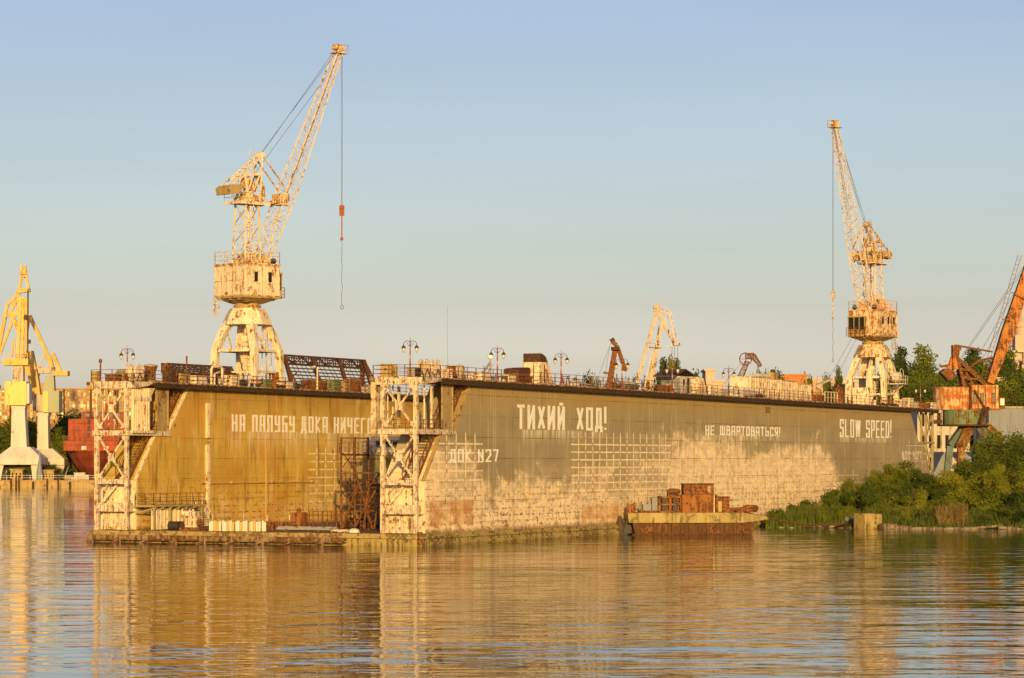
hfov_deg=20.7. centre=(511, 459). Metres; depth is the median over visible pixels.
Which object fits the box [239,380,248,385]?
deck box
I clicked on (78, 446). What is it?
red ship
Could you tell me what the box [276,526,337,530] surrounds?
pipe bundle
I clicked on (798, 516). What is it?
bush
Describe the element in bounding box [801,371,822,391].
tree
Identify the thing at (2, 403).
window
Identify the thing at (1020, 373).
tree
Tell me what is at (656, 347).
white portal crane
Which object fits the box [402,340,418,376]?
street lamp
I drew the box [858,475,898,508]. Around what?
tree
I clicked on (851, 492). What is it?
bush
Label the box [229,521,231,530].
upright slab
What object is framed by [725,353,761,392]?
rusty lattice crane
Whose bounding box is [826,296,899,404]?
salmon arm crane
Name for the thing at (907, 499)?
bush
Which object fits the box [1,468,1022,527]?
ground
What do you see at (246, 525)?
upright slab
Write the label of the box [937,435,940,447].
window
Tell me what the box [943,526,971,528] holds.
driftwood slab
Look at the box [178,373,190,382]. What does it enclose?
deck box
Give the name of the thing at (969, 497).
bush
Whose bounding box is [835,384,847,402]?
crane winch
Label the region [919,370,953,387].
tree
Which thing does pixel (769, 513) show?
bush
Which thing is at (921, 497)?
bush
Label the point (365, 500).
rusty scaffold
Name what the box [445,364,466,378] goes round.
mooring winch
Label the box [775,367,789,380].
tree
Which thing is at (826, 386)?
tree
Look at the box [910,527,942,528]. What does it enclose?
driftwood slab
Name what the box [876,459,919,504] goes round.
tree
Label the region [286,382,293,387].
deck box
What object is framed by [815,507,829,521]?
bush
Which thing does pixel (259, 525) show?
upright slab
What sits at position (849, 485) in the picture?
tree
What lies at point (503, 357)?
street lamp
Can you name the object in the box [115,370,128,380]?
gear stack
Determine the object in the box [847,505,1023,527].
shore grass
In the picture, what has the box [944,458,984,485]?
tree
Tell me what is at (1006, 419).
grey shed
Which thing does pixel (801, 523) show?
mooring rope
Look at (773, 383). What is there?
deck container
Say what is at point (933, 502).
bush
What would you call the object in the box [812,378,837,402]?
gangway frame
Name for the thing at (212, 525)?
upright slab
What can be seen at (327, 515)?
railing
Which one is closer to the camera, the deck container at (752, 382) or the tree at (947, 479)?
the deck container at (752, 382)
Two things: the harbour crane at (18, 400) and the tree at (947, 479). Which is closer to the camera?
the tree at (947, 479)
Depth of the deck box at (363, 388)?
283.84 m
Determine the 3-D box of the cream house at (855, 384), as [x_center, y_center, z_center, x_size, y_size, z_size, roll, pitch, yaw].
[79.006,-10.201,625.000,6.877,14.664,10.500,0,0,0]
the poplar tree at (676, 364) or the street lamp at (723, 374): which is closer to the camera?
the street lamp at (723, 374)
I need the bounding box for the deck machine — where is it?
[812,382,823,401]
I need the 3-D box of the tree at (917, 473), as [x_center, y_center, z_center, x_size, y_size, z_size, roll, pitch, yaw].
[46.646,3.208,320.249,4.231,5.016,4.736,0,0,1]
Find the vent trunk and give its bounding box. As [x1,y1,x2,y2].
[691,377,707,393]
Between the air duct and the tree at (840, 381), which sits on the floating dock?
the air duct
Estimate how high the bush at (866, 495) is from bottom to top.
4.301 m
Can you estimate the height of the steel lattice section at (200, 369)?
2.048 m
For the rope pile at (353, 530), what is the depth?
237.12 m
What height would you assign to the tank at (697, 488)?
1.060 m
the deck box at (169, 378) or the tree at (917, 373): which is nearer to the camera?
the deck box at (169, 378)
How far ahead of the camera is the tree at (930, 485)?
313.28 m
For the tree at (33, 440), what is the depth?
764.17 m
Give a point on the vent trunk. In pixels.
(697, 381)
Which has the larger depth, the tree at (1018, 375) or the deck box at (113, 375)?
the tree at (1018, 375)
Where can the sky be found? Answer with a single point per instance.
(547, 174)
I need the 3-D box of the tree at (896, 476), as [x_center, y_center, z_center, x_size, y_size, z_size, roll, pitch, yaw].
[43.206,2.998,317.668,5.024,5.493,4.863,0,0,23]
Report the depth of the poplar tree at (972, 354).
639.21 m
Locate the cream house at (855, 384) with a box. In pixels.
[853,381,858,387]
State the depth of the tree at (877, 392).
559.47 m
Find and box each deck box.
[104,374,121,380]
[162,371,178,382]
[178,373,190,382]
[190,375,206,383]
[224,375,238,385]
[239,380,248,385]
[259,379,272,386]
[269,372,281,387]
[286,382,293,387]
[293,383,300,388]
[300,380,326,389]
[326,379,340,390]
[341,382,350,390]
[343,379,361,391]
[361,386,367,391]
[473,372,489,379]
[502,374,515,381]
[705,386,715,394]
[716,389,726,394]
[899,399,905,406]
[903,398,913,406]
[919,403,928,407]
[926,402,937,408]
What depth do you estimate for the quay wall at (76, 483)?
719.50 m
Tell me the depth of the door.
288.80 m
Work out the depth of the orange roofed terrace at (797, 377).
560.00 m
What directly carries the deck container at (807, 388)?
on the floating dock
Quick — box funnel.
[522,353,554,383]
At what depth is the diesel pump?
244.72 m
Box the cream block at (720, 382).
[713,380,725,388]
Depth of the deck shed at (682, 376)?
287.27 m
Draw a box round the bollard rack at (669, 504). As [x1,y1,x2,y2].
[657,496,680,512]
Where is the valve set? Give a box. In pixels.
[139,370,150,381]
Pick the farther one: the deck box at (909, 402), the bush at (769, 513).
the deck box at (909, 402)
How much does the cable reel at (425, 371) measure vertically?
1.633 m
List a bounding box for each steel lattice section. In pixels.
[161,363,239,381]
[283,354,378,388]
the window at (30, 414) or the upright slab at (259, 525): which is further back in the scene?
the window at (30, 414)
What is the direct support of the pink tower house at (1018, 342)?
on the ground at (836, 526)
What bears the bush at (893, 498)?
on the ground at (836, 526)
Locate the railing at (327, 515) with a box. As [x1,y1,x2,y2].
[309,511,339,526]
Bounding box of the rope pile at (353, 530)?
[331,528,359,532]
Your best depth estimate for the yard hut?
728.00 m
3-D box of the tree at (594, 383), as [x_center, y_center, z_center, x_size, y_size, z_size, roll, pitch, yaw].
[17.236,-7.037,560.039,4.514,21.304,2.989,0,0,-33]
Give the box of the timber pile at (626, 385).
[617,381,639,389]
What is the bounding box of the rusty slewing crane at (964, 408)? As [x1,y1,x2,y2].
[930,255,1023,476]
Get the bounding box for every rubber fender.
[167,521,180,529]
[177,521,183,527]
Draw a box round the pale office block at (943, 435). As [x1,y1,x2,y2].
[910,410,975,472]
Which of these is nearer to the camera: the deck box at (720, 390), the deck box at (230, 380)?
the deck box at (230, 380)
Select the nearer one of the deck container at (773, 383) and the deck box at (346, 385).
the deck box at (346, 385)
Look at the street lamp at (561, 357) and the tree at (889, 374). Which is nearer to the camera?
the street lamp at (561, 357)
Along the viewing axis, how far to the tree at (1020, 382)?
569.69 m
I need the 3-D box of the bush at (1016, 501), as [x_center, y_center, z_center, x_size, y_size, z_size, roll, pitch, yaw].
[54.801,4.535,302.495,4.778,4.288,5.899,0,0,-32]
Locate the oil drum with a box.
[626,504,634,512]
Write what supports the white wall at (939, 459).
on the ground at (836, 526)
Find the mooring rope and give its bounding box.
[743,511,849,525]
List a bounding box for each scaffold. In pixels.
[339,437,379,529]
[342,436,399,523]
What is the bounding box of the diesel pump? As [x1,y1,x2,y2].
[179,511,208,530]
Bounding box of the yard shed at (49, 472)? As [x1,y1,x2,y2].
[42,470,57,479]
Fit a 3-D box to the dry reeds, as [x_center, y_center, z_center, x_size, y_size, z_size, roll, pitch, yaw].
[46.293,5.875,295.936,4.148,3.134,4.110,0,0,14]
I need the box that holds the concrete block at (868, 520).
[854,511,881,528]
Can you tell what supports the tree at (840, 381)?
on the ground at (836, 526)
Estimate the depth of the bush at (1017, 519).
293.73 m
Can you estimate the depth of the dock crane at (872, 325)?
343.72 m
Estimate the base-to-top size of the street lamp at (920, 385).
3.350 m
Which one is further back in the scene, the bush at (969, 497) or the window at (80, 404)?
the window at (80, 404)
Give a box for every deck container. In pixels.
[730,376,765,397]
[766,378,781,398]
[781,380,797,399]
[797,383,811,400]
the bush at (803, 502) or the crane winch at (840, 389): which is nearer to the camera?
the bush at (803, 502)
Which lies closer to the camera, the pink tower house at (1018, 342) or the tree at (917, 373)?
the tree at (917, 373)
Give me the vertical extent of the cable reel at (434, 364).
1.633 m
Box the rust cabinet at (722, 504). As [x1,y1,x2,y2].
[715,496,729,512]
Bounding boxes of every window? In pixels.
[0,391,4,398]
[0,401,5,408]
[0,412,5,419]
[28,412,35,419]
[50,413,55,419]
[68,391,75,398]
[68,401,75,408]
[77,391,84,398]
[77,401,84,408]
[87,391,93,398]
[87,401,93,408]
[107,391,112,398]
[119,401,123,408]
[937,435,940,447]
[945,435,948,447]
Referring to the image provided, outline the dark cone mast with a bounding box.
[33,450,45,479]
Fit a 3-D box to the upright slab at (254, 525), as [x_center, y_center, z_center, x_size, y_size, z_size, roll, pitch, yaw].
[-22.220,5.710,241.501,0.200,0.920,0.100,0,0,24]
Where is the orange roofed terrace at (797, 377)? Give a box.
[783,374,808,382]
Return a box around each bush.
[762,508,780,526]
[774,513,785,526]
[775,504,796,513]
[794,511,803,520]
[798,499,814,507]
[811,491,846,509]
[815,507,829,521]
[820,479,856,510]
[837,505,854,516]
[842,480,878,512]
[861,499,897,514]
[877,491,917,508]
[892,496,917,509]
[893,480,928,504]
[894,507,912,520]
[909,485,933,510]
[915,511,936,518]
[925,498,945,507]
[941,489,995,510]
[947,482,975,509]
[964,511,991,525]
[971,485,1011,511]
[982,503,1023,518]
[995,487,1023,510]
[1002,510,1023,522]
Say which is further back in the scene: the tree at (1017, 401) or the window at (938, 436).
the tree at (1017, 401)
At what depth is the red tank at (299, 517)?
253.66 m
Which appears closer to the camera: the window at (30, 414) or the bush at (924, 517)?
the bush at (924, 517)
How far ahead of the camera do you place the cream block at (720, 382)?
500.00 m
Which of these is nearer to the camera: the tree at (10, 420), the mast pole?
the mast pole
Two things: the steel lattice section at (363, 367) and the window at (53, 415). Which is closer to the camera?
the steel lattice section at (363, 367)
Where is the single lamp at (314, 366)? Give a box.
[313,365,317,389]
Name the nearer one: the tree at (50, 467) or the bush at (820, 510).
the bush at (820, 510)
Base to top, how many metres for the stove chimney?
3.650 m
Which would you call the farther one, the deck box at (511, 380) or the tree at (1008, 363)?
the tree at (1008, 363)
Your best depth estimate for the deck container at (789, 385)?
315.87 m
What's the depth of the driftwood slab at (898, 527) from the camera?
291.41 m
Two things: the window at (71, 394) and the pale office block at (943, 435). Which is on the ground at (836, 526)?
the pale office block at (943, 435)
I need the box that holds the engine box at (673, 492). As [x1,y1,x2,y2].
[666,488,680,495]
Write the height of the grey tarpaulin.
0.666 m
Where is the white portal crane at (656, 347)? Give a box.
[634,302,679,390]
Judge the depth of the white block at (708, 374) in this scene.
500.00 m
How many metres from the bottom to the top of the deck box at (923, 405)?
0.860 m
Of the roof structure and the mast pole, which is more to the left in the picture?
the mast pole
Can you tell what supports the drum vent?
on the floating dock
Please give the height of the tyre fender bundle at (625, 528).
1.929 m
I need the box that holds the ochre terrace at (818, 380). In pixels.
[807,378,853,396]
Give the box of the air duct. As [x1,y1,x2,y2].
[729,388,766,397]
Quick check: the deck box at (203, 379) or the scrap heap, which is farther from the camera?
the deck box at (203, 379)
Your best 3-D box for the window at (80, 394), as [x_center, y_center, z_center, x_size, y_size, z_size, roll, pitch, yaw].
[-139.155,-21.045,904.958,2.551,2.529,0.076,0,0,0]
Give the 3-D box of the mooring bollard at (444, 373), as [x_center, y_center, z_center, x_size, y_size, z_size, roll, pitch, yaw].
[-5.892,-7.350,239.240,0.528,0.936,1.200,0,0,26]
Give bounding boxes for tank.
[291,508,307,525]
[680,483,714,493]
[681,494,713,512]
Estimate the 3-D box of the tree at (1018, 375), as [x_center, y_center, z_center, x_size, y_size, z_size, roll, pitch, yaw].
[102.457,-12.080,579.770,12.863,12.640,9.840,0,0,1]
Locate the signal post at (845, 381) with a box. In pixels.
[843,379,848,402]
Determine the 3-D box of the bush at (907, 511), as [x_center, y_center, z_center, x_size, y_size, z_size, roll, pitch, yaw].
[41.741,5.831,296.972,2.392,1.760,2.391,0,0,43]
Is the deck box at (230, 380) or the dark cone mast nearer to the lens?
the deck box at (230, 380)
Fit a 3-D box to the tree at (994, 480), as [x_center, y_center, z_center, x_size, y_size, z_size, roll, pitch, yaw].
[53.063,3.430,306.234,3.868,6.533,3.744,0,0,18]
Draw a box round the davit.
[482,355,495,380]
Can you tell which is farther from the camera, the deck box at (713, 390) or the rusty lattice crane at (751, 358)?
the rusty lattice crane at (751, 358)
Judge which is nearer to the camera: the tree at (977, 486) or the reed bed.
the reed bed
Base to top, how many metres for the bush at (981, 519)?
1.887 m
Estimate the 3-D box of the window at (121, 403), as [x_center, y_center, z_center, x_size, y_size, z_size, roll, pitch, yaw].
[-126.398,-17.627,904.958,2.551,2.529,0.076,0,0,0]
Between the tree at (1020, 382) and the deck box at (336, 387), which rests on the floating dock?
the deck box at (336, 387)
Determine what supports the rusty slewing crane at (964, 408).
on the ground at (836, 526)
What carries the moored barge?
on the water
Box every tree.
[0,421,10,471]
[2,465,31,479]
[3,417,35,436]
[28,417,37,441]
[29,431,36,448]
[44,463,64,478]
[46,424,71,469]
[48,433,77,479]
[53,411,80,474]
[54,409,81,473]
[584,369,594,384]
[590,372,602,386]
[656,355,667,386]
[666,354,675,368]
[673,357,680,368]
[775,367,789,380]
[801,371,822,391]
[821,372,833,401]
[830,365,841,395]
[832,374,843,401]
[839,477,861,508]
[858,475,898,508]
[862,469,886,493]
[874,379,880,404]
[875,385,906,405]
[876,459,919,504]
[877,371,914,392]
[878,462,915,491]
[887,377,931,405]
[891,346,908,373]
[891,380,949,402]
[900,360,918,378]
[901,364,927,385]
[903,467,934,494]
[908,343,945,375]
[913,363,948,384]
[914,475,951,500]
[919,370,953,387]
[925,469,964,500]
[931,486,956,499]
[943,378,959,386]
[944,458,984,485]
[952,472,988,507]
[953,449,998,489]
[957,360,1004,384]
[963,347,982,365]
[965,428,1006,465]
[967,353,986,370]
[979,462,1014,502]
[985,453,1023,499]
[986,428,1023,467]
[990,356,1018,373]
[990,362,1010,376]
[993,374,1023,392]
[994,378,1023,405]
[996,371,1023,385]
[1000,386,1023,405]
[1002,342,1023,369]
[1007,365,1022,379]
[1008,367,1023,381]
[1010,470,1023,494]
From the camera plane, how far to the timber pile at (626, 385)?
274.70 m
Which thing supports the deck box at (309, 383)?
on the floating dock
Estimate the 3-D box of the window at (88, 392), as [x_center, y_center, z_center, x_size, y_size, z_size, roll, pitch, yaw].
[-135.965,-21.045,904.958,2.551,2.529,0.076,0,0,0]
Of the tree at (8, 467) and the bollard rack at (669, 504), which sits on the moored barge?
the bollard rack at (669, 504)
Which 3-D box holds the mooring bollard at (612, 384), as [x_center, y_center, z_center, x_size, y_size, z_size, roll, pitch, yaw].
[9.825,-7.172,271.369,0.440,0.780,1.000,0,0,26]
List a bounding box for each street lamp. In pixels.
[119,348,134,365]
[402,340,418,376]
[489,345,505,380]
[553,353,568,384]
[615,359,629,388]
[665,362,679,391]
[722,367,735,395]
[915,383,925,407]
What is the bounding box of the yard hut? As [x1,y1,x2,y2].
[9,469,26,479]
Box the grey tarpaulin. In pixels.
[845,515,853,520]
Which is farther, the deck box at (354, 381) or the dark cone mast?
the dark cone mast
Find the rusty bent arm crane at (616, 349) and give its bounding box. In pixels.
[599,337,626,387]
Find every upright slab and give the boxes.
[211,521,213,530]
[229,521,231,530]
[235,521,237,530]
[245,521,247,530]
[253,521,255,530]
[258,521,260,530]
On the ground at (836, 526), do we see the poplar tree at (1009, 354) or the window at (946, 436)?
the poplar tree at (1009, 354)
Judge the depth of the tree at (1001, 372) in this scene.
608.48 m
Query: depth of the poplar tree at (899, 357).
599.23 m
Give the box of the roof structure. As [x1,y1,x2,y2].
[750,373,770,377]
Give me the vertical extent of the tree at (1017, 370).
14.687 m
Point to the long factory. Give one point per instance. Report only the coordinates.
(81, 400)
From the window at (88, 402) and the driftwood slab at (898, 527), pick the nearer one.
the driftwood slab at (898, 527)
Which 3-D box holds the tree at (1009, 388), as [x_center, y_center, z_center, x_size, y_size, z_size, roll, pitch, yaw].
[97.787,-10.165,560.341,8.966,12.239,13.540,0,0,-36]
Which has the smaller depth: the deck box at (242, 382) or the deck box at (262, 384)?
the deck box at (242, 382)
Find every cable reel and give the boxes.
[126,364,143,381]
[417,359,430,376]
[430,360,441,377]
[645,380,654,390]
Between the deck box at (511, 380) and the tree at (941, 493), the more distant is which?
the tree at (941, 493)
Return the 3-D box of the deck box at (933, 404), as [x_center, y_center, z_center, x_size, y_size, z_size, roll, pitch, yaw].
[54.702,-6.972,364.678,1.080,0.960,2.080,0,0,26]
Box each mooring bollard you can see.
[439,368,446,377]
[447,369,452,377]
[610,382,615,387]
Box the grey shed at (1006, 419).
[976,406,1023,454]
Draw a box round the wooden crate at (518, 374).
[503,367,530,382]
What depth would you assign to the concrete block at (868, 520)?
292.37 m
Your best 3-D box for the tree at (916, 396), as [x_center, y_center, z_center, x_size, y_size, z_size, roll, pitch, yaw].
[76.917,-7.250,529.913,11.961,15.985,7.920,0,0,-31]
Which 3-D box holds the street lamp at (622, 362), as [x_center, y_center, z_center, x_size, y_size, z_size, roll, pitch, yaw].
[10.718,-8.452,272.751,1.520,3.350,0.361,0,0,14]
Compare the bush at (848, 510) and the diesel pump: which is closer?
the diesel pump
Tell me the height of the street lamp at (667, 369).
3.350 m
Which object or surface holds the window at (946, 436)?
in the pale office block at (943, 435)
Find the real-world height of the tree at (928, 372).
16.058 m
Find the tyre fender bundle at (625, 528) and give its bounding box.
[616,515,632,534]
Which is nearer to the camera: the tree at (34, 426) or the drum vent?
the drum vent
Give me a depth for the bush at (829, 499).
303.76 m
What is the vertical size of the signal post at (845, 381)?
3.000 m
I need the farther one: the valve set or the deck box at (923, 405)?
the deck box at (923, 405)
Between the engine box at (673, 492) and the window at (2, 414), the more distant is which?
the window at (2, 414)
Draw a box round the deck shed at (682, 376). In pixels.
[653,369,695,392]
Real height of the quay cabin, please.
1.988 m
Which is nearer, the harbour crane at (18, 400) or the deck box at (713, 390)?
the deck box at (713, 390)
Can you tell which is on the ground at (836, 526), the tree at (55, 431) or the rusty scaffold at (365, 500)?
the tree at (55, 431)
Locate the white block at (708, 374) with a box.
[701,369,715,385]
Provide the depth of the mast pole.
256.57 m
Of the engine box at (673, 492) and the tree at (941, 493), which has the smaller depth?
the engine box at (673, 492)
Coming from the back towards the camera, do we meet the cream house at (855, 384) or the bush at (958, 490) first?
the cream house at (855, 384)
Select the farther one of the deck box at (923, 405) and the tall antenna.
the deck box at (923, 405)
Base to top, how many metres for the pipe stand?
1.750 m
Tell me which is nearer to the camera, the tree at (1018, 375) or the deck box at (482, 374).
the deck box at (482, 374)
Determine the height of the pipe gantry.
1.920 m
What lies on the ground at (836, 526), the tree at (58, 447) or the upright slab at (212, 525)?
the tree at (58, 447)
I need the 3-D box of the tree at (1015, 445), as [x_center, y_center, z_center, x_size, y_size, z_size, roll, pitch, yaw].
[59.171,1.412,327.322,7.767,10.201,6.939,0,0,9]
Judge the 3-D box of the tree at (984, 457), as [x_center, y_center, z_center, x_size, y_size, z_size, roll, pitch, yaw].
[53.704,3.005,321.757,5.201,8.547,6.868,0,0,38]
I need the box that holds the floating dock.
[82,364,938,545]
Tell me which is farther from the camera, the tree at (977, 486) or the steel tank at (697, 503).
the tree at (977, 486)
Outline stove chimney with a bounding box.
[768,369,777,378]
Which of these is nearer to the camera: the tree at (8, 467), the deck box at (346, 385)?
the deck box at (346, 385)
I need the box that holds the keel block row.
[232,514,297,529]
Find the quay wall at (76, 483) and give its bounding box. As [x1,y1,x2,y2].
[0,475,102,487]
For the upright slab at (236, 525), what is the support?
on the floating dock
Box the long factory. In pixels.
[0,383,154,422]
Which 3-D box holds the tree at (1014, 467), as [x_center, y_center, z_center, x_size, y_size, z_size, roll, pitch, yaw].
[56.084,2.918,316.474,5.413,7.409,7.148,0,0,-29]
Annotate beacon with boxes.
[92,359,101,381]
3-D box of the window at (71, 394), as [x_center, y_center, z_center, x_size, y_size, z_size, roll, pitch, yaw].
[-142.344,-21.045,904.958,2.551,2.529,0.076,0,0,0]
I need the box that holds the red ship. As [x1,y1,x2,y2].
[63,402,130,479]
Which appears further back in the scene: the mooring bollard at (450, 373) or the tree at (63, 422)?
the tree at (63, 422)
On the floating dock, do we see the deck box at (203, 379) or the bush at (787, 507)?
the deck box at (203, 379)
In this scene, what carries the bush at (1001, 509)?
on the ground at (836, 526)
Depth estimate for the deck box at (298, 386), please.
273.67 m
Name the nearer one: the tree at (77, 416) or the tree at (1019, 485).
the tree at (1019, 485)
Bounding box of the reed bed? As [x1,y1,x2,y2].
[765,504,846,527]
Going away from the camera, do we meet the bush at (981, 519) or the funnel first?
the funnel
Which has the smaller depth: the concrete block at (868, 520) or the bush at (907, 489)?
the concrete block at (868, 520)
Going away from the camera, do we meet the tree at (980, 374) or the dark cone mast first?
the tree at (980, 374)
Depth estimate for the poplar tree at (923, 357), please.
589.55 m
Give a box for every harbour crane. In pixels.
[0,265,47,479]
[24,315,69,479]
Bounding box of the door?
[687,378,689,392]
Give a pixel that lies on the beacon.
(94, 375)
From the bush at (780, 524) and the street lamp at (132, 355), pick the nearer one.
the street lamp at (132, 355)
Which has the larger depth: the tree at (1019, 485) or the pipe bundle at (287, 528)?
the tree at (1019, 485)
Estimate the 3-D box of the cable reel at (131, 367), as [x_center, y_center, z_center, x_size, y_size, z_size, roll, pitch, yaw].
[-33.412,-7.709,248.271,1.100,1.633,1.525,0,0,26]
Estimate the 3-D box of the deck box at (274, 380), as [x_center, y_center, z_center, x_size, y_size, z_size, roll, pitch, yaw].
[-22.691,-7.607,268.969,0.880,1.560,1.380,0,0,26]
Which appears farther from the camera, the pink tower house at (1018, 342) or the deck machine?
the pink tower house at (1018, 342)
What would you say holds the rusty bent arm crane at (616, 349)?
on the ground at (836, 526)
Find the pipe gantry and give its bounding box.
[210,365,222,384]
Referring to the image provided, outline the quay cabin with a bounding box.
[74,473,85,479]
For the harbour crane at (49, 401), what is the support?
on the ground at (836, 526)
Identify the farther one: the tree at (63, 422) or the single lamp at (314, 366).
the tree at (63, 422)
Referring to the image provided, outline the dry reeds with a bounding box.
[933,503,969,526]
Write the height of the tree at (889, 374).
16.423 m
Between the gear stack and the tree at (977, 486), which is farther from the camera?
the tree at (977, 486)
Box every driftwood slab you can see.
[887,525,911,528]
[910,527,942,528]
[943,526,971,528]
[961,524,1002,528]
[998,526,1023,528]
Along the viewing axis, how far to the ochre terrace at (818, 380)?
600.00 m
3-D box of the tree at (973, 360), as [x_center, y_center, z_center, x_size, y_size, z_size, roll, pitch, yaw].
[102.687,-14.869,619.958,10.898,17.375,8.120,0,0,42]
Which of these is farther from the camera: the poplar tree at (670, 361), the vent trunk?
the poplar tree at (670, 361)
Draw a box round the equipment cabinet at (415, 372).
[407,367,419,376]
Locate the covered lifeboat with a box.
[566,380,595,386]
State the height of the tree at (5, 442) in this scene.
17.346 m
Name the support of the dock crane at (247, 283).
on the floating dock
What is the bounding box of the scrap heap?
[347,512,379,527]
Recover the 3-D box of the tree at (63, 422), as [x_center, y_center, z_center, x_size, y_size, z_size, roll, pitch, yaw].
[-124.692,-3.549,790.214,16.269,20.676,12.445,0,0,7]
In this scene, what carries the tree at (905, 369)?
on the ground at (836, 526)
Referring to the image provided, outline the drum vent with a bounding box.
[143,364,161,381]
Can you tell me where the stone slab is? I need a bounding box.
[879,523,896,528]
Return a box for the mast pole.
[186,356,187,373]
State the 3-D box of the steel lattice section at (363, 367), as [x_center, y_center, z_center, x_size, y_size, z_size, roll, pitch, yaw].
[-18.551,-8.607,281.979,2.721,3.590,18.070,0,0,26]
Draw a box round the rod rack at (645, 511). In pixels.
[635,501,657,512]
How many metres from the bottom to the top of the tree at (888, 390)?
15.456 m
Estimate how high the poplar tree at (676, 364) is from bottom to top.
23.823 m
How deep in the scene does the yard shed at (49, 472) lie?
730.00 m
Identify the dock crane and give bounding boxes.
[208,44,348,387]
[827,120,907,405]
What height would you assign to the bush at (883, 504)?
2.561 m
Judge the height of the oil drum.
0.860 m
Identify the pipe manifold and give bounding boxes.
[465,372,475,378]
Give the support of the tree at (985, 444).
on the ground at (836, 526)
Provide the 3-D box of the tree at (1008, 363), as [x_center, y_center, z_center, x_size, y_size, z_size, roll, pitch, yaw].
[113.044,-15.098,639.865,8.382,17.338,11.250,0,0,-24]
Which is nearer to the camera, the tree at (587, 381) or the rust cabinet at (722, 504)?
the rust cabinet at (722, 504)
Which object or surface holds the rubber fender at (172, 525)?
on the floating dock
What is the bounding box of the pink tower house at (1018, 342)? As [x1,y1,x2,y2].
[1009,249,1023,370]
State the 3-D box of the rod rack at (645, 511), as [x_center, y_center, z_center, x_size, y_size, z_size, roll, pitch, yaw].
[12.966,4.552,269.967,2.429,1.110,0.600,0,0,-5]
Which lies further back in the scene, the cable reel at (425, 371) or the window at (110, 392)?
the window at (110, 392)
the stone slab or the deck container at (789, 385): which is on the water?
the stone slab
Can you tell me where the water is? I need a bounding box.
[0,488,1023,677]
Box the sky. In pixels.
[0,0,1023,394]
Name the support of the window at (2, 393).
in the long factory
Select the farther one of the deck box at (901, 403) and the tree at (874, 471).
the deck box at (901, 403)
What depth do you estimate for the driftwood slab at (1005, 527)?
290.16 m
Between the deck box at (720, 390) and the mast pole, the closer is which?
the mast pole
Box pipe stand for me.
[714,494,717,511]
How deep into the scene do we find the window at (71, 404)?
904.90 m
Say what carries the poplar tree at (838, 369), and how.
on the ground at (836, 526)
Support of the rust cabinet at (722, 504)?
on the moored barge
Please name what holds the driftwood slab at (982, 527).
on the driftwood slab at (957, 527)
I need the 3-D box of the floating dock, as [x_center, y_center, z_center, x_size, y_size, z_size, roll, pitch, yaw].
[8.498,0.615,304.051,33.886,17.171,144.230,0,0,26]
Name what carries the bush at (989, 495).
on the ground at (836, 526)
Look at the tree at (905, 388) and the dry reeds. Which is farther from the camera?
the tree at (905, 388)
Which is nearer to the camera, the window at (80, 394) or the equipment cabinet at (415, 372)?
the equipment cabinet at (415, 372)
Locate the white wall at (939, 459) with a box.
[934,452,971,477]
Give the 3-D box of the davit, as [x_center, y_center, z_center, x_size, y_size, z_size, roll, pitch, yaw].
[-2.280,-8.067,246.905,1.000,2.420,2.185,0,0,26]
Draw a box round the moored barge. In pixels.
[623,509,768,534]
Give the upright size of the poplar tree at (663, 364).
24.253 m
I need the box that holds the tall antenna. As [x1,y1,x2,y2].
[447,306,447,368]

